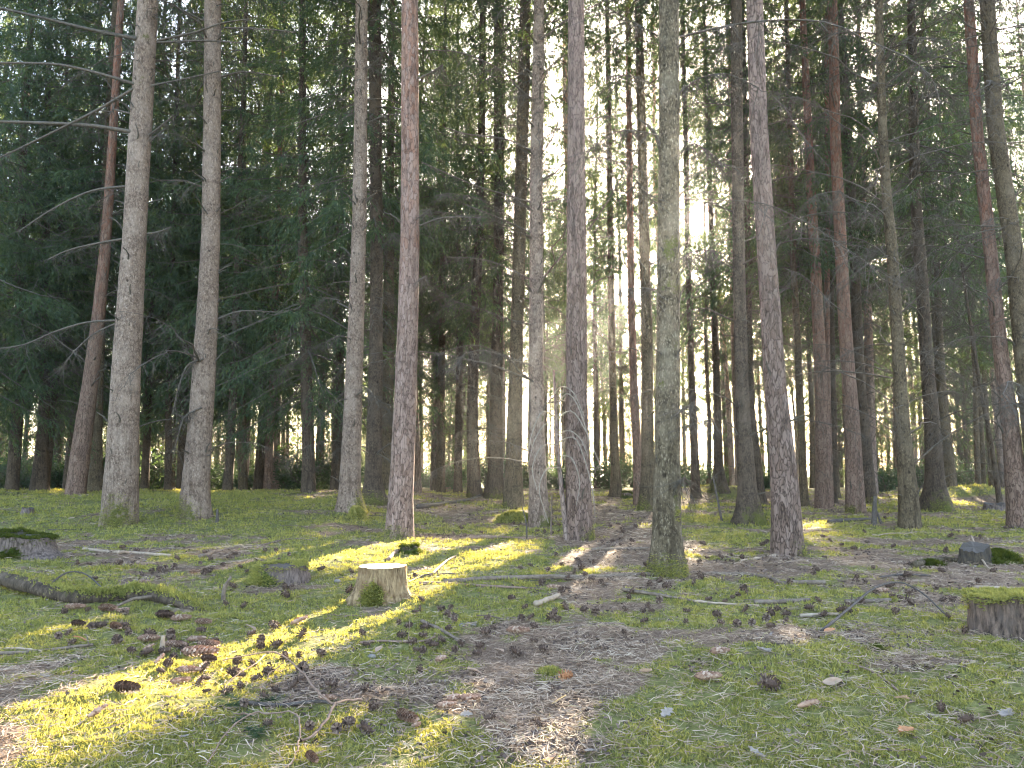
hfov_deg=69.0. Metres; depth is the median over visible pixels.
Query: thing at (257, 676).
pine cone
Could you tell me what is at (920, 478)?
shrub
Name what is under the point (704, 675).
spruce cone
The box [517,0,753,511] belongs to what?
spruce tree
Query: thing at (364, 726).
pine cone
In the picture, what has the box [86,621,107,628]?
spruce cone
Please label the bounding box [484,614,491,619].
pine cone
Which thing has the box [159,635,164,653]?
broken branch
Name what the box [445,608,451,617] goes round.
pine cone
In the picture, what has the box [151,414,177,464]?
spruce tree
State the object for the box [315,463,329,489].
shrub
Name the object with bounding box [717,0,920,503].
spruce tree
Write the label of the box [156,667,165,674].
pine cone
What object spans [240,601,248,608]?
pine cone
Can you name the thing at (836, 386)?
spruce tree
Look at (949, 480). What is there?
spruce tree
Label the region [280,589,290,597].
pine cone
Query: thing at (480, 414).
spruce tree
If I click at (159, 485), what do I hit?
shrub
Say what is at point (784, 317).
spruce tree
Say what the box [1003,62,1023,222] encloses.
pine tree
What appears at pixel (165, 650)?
pine cone
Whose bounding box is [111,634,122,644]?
pine cone
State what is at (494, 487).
spruce tree
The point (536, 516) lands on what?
spruce tree
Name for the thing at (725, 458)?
spruce tree
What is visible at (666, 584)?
pine cone
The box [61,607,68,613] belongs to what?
pine cone
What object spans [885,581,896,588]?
pine cone
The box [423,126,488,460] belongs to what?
spruce tree
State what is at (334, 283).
spruce tree
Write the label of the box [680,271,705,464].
spruce tree
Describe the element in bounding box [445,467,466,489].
shrub
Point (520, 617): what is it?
pine cone
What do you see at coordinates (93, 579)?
fallen stick
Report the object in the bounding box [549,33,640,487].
spruce tree
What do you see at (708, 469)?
shrub
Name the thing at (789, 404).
spruce tree
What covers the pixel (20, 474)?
shrub
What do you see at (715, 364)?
spruce tree
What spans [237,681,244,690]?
pine cone
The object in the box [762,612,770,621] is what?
pine cone
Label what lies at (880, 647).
moss cushion
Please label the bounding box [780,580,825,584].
fallen stick
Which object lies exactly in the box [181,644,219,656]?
spruce cone
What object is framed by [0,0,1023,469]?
sky
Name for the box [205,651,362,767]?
pine branch
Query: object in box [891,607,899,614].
pine cone
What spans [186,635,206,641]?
spruce cone
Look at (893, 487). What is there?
shrub
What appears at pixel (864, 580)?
pine cone
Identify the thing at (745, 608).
pine cone
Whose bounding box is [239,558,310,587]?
tree stump
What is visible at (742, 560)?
fallen stick
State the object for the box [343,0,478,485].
spruce tree
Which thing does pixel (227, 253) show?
spruce tree
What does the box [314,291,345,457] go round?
spruce tree
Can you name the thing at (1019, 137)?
spruce tree
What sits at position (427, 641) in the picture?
pine cone
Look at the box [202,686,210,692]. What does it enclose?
pine cone
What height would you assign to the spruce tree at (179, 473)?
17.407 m
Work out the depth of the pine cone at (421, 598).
4.55 m
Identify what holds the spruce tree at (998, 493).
on the ground at (670, 680)
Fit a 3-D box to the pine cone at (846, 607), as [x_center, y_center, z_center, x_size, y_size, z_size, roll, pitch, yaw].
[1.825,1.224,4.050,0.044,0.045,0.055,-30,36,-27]
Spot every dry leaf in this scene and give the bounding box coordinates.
[375,646,382,652]
[545,753,555,760]
[639,668,651,671]
[660,707,672,716]
[748,745,764,756]
[757,646,771,651]
[822,677,842,684]
[824,628,834,632]
[895,695,909,698]
[898,725,913,731]
[996,708,1014,719]
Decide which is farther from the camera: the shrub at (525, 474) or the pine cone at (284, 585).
the shrub at (525, 474)
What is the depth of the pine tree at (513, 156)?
27.90 m
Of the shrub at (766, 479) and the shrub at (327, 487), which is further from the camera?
the shrub at (766, 479)
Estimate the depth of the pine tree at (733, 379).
22.58 m
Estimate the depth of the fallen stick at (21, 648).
3.47 m
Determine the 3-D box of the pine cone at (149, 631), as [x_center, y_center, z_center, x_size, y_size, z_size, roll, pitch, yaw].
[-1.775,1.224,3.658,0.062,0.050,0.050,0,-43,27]
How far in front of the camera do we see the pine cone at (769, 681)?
2.68 m
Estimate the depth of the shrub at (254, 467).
25.72 m
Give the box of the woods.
[22,359,1021,486]
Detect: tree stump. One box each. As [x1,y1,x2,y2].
[0,527,64,559]
[20,507,34,514]
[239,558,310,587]
[346,563,412,607]
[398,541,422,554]
[619,490,632,498]
[957,541,1004,564]
[958,585,1023,643]
[982,502,1005,510]
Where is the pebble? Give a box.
[367,653,375,658]
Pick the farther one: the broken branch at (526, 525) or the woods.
the woods
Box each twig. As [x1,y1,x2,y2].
[48,528,85,529]
[221,543,251,546]
[476,614,527,618]
[872,529,916,535]
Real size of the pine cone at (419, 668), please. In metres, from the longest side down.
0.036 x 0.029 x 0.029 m
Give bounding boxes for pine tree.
[1,0,177,494]
[194,3,331,475]
[231,2,354,489]
[233,0,324,489]
[378,0,483,539]
[381,0,475,493]
[420,302,431,474]
[443,0,562,471]
[508,0,634,218]
[527,211,560,462]
[556,1,699,504]
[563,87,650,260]
[565,0,594,541]
[591,0,718,258]
[650,1,782,485]
[680,71,734,485]
[726,173,764,473]
[746,0,858,556]
[780,0,1023,527]
[791,0,931,492]
[793,0,854,508]
[803,0,891,513]
[806,11,836,504]
[868,63,954,226]
[869,119,917,462]
[902,0,1023,487]
[973,0,1023,185]
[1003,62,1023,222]
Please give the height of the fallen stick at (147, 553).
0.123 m
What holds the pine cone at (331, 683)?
on the ground at (670, 680)
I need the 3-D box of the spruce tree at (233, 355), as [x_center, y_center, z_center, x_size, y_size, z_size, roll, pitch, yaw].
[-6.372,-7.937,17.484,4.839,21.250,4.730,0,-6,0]
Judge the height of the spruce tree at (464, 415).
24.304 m
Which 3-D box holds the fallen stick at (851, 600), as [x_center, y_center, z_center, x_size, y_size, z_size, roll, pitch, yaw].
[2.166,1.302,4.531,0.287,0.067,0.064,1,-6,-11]
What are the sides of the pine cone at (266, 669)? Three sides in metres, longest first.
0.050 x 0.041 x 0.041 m
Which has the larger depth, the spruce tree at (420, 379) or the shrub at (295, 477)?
the spruce tree at (420, 379)
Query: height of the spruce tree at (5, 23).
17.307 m
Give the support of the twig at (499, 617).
on the ground at (670, 680)
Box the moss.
[0,483,1023,767]
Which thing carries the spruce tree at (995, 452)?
on the ground at (670, 680)
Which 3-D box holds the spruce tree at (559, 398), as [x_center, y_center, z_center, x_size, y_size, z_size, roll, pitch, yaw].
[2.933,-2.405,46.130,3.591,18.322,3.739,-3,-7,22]
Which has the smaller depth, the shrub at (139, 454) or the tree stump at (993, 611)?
the tree stump at (993, 611)
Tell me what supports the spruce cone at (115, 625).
on the ground at (670, 680)
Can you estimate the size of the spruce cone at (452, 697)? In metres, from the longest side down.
0.068 x 0.025 x 0.025 m
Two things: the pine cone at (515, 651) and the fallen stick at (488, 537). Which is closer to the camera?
the pine cone at (515, 651)
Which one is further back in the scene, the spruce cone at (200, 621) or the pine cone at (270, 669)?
the spruce cone at (200, 621)
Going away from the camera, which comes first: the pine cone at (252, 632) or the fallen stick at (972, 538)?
the pine cone at (252, 632)
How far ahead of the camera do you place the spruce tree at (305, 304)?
15.25 m
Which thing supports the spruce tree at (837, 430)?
on the ground at (670, 680)
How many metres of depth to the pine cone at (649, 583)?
5.17 m
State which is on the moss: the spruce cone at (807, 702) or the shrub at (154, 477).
the spruce cone at (807, 702)
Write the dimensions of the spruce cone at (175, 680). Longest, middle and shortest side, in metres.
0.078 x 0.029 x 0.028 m
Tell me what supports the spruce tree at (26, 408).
on the ground at (670, 680)
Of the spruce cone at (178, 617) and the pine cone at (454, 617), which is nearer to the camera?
the pine cone at (454, 617)
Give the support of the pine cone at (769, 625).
on the ground at (670, 680)
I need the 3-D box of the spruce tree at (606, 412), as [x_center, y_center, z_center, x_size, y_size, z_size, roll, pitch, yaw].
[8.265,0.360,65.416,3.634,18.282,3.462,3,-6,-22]
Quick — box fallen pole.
[416,494,481,508]
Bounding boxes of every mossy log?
[0,564,210,611]
[910,557,957,567]
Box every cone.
[54,631,62,638]
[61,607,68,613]
[64,603,86,608]
[64,628,73,635]
[67,638,76,645]
[71,619,85,625]
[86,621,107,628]
[87,703,108,717]
[98,603,117,610]
[109,621,122,628]
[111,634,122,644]
[113,680,140,693]
[114,560,123,564]
[120,608,128,614]
[120,619,130,628]
[125,629,131,635]
[126,646,136,653]
[137,634,160,641]
[139,579,150,582]
[139,646,154,655]
[142,643,154,649]
[143,628,156,635]
[154,653,164,662]
[155,609,174,617]
[156,567,163,573]
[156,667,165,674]
[158,645,171,654]
[163,658,172,666]
[165,639,186,647]
[166,628,175,634]
[167,634,175,639]
[169,652,178,658]
[169,676,190,683]
[170,614,191,620]
[171,563,177,569]
[176,665,202,672]
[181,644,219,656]
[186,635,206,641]
[189,569,200,572]
[192,675,204,686]
[194,618,211,624]
[194,626,206,632]
[197,639,220,646]
[199,660,209,673]
[200,568,207,574]
[200,654,216,661]
[202,673,211,680]
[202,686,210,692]
[218,685,233,694]
[228,582,237,589]
[230,666,240,676]
[232,655,241,664]
[235,670,246,677]
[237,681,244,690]
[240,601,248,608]
[240,698,248,706]
[246,629,255,636]
[248,658,257,666]
[250,672,261,682]
[255,640,264,648]
[256,634,265,641]
[258,690,268,698]
[261,719,272,727]
[262,666,271,676]
[265,663,275,676]
[268,620,280,629]
[270,638,282,648]
[270,685,281,693]
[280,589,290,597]
[280,650,287,660]
[281,582,287,588]
[286,676,300,690]
[290,615,307,624]
[296,627,306,637]
[296,650,302,657]
[296,662,308,673]
[304,720,314,730]
[305,750,318,762]
[316,648,326,657]
[317,564,326,570]
[318,694,336,699]
[323,677,337,688]
[331,722,342,733]
[341,716,355,728]
[345,584,353,592]
[358,682,369,692]
[358,720,375,736]
[359,628,366,636]
[362,640,370,646]
[369,699,379,710]
[396,629,407,637]
[396,708,419,722]
[404,621,412,627]
[406,637,417,645]
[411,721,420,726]
[416,664,422,672]
[418,595,425,601]
[419,621,430,629]
[419,631,427,637]
[419,645,426,653]
[424,638,432,645]
[429,639,439,647]
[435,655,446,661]
[436,604,444,611]
[436,633,445,642]
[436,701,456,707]
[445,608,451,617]
[445,624,451,630]
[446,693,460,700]
[450,612,457,621]
[451,645,458,651]
[458,639,465,646]
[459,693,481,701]
[472,648,481,656]
[474,641,484,649]
[480,627,490,635]
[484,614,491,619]
[484,712,495,721]
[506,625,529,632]
[508,594,515,600]
[509,646,521,657]
[517,614,524,621]
[527,613,534,621]
[529,636,537,642]
[530,622,538,628]
[532,717,542,727]
[538,579,544,586]
[538,644,547,651]
[546,610,556,621]
[547,584,560,587]
[554,615,561,621]
[558,586,564,592]
[558,669,572,680]
[561,600,571,611]
[578,563,584,569]
[580,605,588,612]
[591,606,599,615]
[639,617,648,622]
[644,601,650,608]
[646,580,652,586]
[655,595,662,603]
[656,576,662,582]
[662,581,671,588]
[682,607,690,612]
[694,670,722,679]
[695,570,704,578]
[709,646,730,653]
[712,609,721,617]
[717,619,724,624]
[732,619,741,626]
[739,583,747,590]
[739,604,749,612]
[748,618,755,625]
[757,672,780,690]
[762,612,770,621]
[765,621,775,628]
[766,607,775,615]
[773,605,781,610]
[780,609,790,616]
[786,578,792,584]
[797,698,819,707]
[804,603,814,610]
[812,566,819,571]
[815,596,821,601]
[818,610,827,617]
[836,605,844,612]
[841,604,852,613]
[862,578,867,583]
[876,587,888,591]
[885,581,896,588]
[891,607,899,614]
[903,560,910,566]
[903,594,914,604]
[932,584,938,589]
[936,700,945,711]
[948,595,956,601]
[957,712,973,725]
[961,625,969,633]
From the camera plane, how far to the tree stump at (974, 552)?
6.43 m
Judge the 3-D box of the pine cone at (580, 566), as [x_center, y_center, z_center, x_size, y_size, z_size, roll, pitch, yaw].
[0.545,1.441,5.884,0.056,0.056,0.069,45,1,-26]
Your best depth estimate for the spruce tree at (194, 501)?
10.24 m
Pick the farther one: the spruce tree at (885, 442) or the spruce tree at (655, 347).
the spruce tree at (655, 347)
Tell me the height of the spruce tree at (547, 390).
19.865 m
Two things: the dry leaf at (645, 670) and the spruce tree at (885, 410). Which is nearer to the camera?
the dry leaf at (645, 670)
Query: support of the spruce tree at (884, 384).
on the ground at (670, 680)
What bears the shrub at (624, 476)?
on the ground at (670, 680)
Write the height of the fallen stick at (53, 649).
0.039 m
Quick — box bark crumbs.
[0,487,1023,767]
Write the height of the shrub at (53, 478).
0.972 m
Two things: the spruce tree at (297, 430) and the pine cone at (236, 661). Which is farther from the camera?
the spruce tree at (297, 430)
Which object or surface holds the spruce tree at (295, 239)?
on the ground at (670, 680)
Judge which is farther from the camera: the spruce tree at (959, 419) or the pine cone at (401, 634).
the spruce tree at (959, 419)
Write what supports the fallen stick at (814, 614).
on the ground at (670, 680)
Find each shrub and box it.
[0,438,65,481]
[0,453,31,488]
[0,456,56,488]
[0,465,31,487]
[50,455,64,487]
[50,464,63,488]
[52,438,155,466]
[103,442,172,484]
[103,456,151,480]
[139,448,175,489]
[139,449,176,489]
[141,444,164,488]
[210,461,224,489]
[212,467,237,488]
[223,450,255,486]
[233,473,253,489]
[249,459,300,487]
[264,433,332,489]
[273,462,300,489]
[287,456,329,488]
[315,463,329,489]
[316,456,364,483]
[421,467,429,487]
[422,457,466,486]
[445,462,466,485]
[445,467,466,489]
[479,451,505,486]
[487,451,528,488]
[546,448,591,487]
[546,464,563,488]
[547,467,565,488]
[589,447,631,488]
[590,457,632,487]
[622,462,632,487]
[680,454,712,485]
[681,462,710,486]
[763,470,769,488]
[877,466,897,491]
[879,470,897,489]
[880,460,893,473]
[894,458,923,487]
[956,459,986,486]
[956,463,973,485]
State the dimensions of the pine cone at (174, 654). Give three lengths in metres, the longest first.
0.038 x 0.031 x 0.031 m
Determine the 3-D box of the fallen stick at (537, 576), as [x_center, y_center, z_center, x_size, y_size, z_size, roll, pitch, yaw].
[0.698,1.413,5.440,2.382,0.069,0.656,0,-6,0]
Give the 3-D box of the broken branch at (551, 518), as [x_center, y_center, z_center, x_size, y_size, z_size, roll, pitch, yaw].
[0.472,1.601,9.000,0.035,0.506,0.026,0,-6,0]
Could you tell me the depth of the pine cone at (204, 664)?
3.06 m
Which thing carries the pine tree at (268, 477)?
on the ground at (670, 680)
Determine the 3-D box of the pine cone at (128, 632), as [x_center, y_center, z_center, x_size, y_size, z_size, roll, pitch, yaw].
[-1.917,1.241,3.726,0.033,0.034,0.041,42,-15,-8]
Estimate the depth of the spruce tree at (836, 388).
32.34 m
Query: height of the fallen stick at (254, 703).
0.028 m
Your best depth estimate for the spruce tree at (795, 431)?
45.08 m
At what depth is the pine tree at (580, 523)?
8.74 m
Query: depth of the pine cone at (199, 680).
2.88 m
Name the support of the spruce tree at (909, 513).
on the ground at (670, 680)
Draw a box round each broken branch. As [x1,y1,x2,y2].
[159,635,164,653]
[215,509,218,522]
[221,576,231,600]
[522,507,527,540]
[550,495,551,535]
[713,478,722,521]
[871,496,876,525]
[872,502,882,523]
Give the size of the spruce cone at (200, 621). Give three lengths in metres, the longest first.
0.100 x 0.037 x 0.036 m
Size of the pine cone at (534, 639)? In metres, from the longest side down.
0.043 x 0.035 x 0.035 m
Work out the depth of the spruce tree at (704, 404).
44.75 m
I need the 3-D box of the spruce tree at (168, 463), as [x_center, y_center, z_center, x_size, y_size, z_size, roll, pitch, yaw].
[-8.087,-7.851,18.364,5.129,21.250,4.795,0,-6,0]
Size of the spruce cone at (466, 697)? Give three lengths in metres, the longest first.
0.085 x 0.031 x 0.031 m
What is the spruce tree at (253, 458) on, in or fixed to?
on the ground at (670, 680)
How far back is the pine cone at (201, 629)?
3.81 m
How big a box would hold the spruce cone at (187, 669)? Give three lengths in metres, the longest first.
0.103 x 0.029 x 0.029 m
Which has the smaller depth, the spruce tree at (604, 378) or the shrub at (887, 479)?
the shrub at (887, 479)
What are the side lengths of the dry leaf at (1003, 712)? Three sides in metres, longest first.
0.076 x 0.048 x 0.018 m
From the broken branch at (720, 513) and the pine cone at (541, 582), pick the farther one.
the broken branch at (720, 513)
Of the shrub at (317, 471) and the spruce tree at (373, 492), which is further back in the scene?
the shrub at (317, 471)
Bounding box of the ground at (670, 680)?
[0,470,1023,767]
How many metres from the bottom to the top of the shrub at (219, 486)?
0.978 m
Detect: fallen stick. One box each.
[0,633,92,654]
[0,647,41,651]
[52,571,102,587]
[58,544,185,548]
[82,547,120,553]
[117,542,171,556]
[169,706,221,721]
[198,538,314,557]
[238,700,358,706]
[360,621,435,643]
[386,549,399,560]
[407,571,455,581]
[419,581,543,589]
[420,619,458,640]
[429,549,485,575]
[443,572,779,582]
[461,536,539,539]
[533,593,560,606]
[566,622,622,628]
[591,547,648,550]
[622,587,706,601]
[695,600,758,605]
[739,554,778,561]
[744,598,810,603]
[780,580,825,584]
[799,612,838,616]
[820,581,948,631]
[824,657,899,691]
[827,517,870,522]
[844,595,891,602]
[879,571,930,577]
[926,699,998,719]
[970,535,993,572]
[974,585,1019,588]
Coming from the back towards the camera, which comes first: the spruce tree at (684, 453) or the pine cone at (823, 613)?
the spruce tree at (684, 453)
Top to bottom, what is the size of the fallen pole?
0.166 m
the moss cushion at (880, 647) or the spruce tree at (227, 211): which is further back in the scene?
the spruce tree at (227, 211)
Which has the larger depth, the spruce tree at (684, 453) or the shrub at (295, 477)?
the spruce tree at (684, 453)
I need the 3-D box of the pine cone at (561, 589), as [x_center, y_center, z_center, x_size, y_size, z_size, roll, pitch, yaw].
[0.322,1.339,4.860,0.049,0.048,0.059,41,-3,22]
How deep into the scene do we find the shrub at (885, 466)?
38.75 m
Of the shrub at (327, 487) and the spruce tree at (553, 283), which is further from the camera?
the spruce tree at (553, 283)
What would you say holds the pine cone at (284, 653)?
on the ground at (670, 680)
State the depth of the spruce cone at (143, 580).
5.25 m
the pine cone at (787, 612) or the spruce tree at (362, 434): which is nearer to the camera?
the pine cone at (787, 612)
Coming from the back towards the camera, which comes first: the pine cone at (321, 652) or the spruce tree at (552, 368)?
the spruce tree at (552, 368)
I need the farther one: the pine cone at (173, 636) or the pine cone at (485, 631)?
the pine cone at (485, 631)
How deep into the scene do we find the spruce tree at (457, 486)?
23.06 m
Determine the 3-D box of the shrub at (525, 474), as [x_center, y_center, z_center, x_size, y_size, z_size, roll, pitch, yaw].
[0.092,2.966,25.689,1.931,1.567,1.959,2,-6,-15]
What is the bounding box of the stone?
[460,710,472,715]
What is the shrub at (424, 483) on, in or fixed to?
on the ground at (670, 680)
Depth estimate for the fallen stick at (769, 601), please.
4.53 m
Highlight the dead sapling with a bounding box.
[522,370,603,540]
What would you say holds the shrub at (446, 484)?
on the ground at (670, 680)
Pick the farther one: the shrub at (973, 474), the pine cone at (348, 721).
the shrub at (973, 474)
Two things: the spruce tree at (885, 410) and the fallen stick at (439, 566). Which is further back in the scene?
the spruce tree at (885, 410)
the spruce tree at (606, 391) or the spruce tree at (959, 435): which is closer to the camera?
the spruce tree at (959, 435)
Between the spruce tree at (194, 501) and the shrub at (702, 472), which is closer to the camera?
the spruce tree at (194, 501)
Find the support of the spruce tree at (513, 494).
on the ground at (670, 680)
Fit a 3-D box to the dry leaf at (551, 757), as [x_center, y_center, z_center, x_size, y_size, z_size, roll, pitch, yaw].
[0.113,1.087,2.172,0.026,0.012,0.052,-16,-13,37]
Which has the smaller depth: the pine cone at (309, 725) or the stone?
the pine cone at (309, 725)
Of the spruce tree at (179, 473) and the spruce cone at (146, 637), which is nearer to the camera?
the spruce cone at (146, 637)
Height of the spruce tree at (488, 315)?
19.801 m
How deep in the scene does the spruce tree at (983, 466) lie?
27.34 m
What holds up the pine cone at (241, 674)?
on the ground at (670, 680)
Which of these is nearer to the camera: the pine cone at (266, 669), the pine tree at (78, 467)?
the pine cone at (266, 669)
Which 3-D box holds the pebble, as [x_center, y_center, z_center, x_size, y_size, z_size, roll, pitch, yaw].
[-0.638,1.240,3.389,0.040,0.026,0.037,0,-6,0]
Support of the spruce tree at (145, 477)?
on the ground at (670, 680)
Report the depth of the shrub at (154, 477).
21.05 m
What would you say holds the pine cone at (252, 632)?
on the ground at (670, 680)
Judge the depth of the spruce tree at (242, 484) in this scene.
17.96 m
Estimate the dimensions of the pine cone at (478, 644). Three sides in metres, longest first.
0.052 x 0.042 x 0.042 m
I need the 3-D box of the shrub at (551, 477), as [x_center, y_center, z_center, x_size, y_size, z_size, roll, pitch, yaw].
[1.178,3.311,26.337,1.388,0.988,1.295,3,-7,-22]
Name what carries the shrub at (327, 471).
on the ground at (670, 680)
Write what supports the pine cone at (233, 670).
on the ground at (670, 680)
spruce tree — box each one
[0,0,115,469]
[0,0,123,490]
[0,0,156,490]
[0,0,162,483]
[0,0,164,488]
[0,0,263,528]
[0,2,53,385]
[0,3,123,466]
[0,4,35,404]
[0,336,24,461]
[1,85,59,461]
[4,0,202,491]
[26,0,189,440]
[26,53,106,459]
[39,0,234,488]
[62,0,273,489]
[71,0,311,520]
[107,0,259,488]
[107,0,345,490]
[139,1,287,464]
[139,378,164,460]
[142,0,348,490]
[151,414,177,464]
[155,34,228,464]
[159,36,222,487]
[167,0,446,492]
[175,0,348,489]
[211,412,224,470]
[214,48,260,470]
[217,89,258,458]
[221,123,257,466]
[232,17,315,451]
[235,415,257,465]
[245,0,508,505]
[247,1,449,489]
[250,89,311,459]
[269,5,368,488]
[270,125,296,487]
[272,0,509,489]
[281,350,316,459]
[284,19,368,452]
[289,408,301,463]
[293,0,450,513]
[313,174,369,426]
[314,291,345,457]
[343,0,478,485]
[346,55,431,398]
[361,300,369,484]
[361,378,367,486]
[362,0,653,527]
[383,0,511,493]
[383,1,505,489]
[394,143,447,453]
[395,0,525,491]
[398,5,488,483]
[417,0,566,498]
[418,0,565,497]
[421,0,625,509]
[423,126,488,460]
[423,386,430,474]
[445,278,486,485]
[445,342,466,482]
[447,207,483,486]
[463,107,528,468]
[467,130,524,446]
[478,380,506,452]
[479,82,554,457]
[479,377,507,484]
[504,44,599,471]
[505,385,507,447]
[506,167,550,460]
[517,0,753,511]
[523,29,616,473]
[523,142,561,456]
[526,192,561,486]
[527,0,683,496]
[528,222,588,465]
[543,0,1000,579]
[544,109,606,409]
[545,325,560,468]
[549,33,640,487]
[549,318,599,414]
[586,85,655,487]
[587,166,629,464]
[587,204,618,455]
[587,374,602,477]
[589,335,617,462]
[591,281,626,463]
[592,60,685,427]
[599,304,640,470]
[601,0,756,498]
[605,0,919,525]
[616,222,655,459]
[622,33,708,451]
[624,376,632,487]
[627,148,684,438]
[636,0,789,493]
[637,196,710,462]
[638,251,681,436]
[654,192,712,473]
[680,0,843,504]
[680,0,906,506]
[680,36,731,484]
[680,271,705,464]
[681,105,756,483]
[685,214,731,467]
[695,0,818,452]
[700,0,1023,529]
[705,241,769,478]
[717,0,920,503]
[729,48,812,468]
[749,1,910,497]
[749,165,795,473]
[752,5,838,487]
[752,42,802,433]
[761,354,795,428]
[765,0,960,504]
[784,319,812,481]
[784,324,808,465]
[786,13,890,460]
[794,333,844,478]
[798,0,1023,511]
[803,353,844,485]
[804,17,905,462]
[804,359,813,477]
[806,341,843,486]
[808,195,862,479]
[815,26,873,444]
[837,138,923,485]
[838,0,1023,448]
[838,82,943,486]
[844,0,1014,485]
[852,0,1023,502]
[862,0,1020,487]
[874,179,931,463]
[874,258,892,449]
[874,298,918,467]
[875,382,893,469]
[882,136,992,479]
[903,0,1016,484]
[913,245,995,479]
[930,50,1015,484]
[931,107,980,483]
[943,45,1017,486]
[952,367,987,468]
[971,374,996,483]
[981,376,996,485]
[988,57,1023,452]
[996,7,1023,351]
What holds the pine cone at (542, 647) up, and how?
on the ground at (670, 680)
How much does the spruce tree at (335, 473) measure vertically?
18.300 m
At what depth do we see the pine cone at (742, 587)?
4.92 m
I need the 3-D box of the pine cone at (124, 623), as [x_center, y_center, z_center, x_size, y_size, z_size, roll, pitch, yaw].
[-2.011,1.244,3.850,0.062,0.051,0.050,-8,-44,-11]
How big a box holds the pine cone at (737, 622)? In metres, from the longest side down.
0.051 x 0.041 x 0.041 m
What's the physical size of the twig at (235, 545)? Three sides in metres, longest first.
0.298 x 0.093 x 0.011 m
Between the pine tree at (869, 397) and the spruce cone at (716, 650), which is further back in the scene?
the pine tree at (869, 397)
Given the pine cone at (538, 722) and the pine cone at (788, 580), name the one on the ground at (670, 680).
the pine cone at (538, 722)
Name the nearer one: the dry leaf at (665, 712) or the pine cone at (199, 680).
the dry leaf at (665, 712)
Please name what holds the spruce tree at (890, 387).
on the ground at (670, 680)
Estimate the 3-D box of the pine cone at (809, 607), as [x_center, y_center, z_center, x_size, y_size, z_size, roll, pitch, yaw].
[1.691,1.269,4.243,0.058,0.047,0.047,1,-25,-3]
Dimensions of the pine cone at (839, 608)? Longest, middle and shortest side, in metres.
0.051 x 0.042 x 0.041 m
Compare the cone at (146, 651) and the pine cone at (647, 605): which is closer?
the cone at (146, 651)
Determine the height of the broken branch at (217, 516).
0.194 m
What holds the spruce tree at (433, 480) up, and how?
on the ground at (670, 680)
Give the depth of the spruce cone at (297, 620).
4.11 m
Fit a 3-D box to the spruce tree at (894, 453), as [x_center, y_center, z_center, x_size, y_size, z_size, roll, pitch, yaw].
[16.731,-5.439,32.811,4.311,20.511,4.157,6,-9,-44]
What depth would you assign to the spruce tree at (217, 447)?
39.46 m
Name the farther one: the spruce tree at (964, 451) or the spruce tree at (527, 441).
the spruce tree at (527, 441)
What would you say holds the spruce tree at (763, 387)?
on the ground at (670, 680)
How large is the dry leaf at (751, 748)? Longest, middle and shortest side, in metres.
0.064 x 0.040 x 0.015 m
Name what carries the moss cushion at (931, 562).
on the ground at (670, 680)
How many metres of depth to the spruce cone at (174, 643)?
3.53 m
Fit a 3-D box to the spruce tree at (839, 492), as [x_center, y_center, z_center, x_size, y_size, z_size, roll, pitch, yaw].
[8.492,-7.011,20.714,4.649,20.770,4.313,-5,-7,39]
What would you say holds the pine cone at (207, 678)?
on the ground at (670, 680)
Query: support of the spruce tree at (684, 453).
on the ground at (670, 680)
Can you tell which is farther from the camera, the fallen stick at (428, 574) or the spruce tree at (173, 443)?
the spruce tree at (173, 443)
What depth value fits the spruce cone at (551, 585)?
5.04 m
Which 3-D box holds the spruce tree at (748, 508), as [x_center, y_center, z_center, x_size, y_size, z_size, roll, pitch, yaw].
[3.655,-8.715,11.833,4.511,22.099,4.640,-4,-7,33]
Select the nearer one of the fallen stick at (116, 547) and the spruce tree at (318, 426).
the fallen stick at (116, 547)
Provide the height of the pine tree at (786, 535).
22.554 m
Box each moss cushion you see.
[346,505,368,520]
[492,509,527,523]
[533,664,563,677]
[865,642,887,651]
[917,558,949,566]
[991,547,1023,564]
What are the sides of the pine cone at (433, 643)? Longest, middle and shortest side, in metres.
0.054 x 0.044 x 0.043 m
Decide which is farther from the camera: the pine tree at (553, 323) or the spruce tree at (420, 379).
the pine tree at (553, 323)
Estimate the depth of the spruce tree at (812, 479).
27.92 m
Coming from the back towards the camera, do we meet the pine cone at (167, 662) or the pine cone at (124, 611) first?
the pine cone at (124, 611)
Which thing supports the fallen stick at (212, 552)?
on the ground at (670, 680)
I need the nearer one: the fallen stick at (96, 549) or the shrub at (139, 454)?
the fallen stick at (96, 549)
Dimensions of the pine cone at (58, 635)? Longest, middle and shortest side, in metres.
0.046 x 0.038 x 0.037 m
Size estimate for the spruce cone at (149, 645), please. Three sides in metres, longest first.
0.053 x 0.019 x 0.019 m
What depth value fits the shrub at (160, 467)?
22.90 m
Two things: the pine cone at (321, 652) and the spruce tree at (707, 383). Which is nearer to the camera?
the pine cone at (321, 652)
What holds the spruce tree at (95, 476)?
on the ground at (670, 680)
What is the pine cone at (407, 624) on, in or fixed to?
on the ground at (670, 680)
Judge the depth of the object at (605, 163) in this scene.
42.48 m
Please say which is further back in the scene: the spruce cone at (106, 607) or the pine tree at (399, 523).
the pine tree at (399, 523)
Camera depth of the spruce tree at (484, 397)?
61.20 m

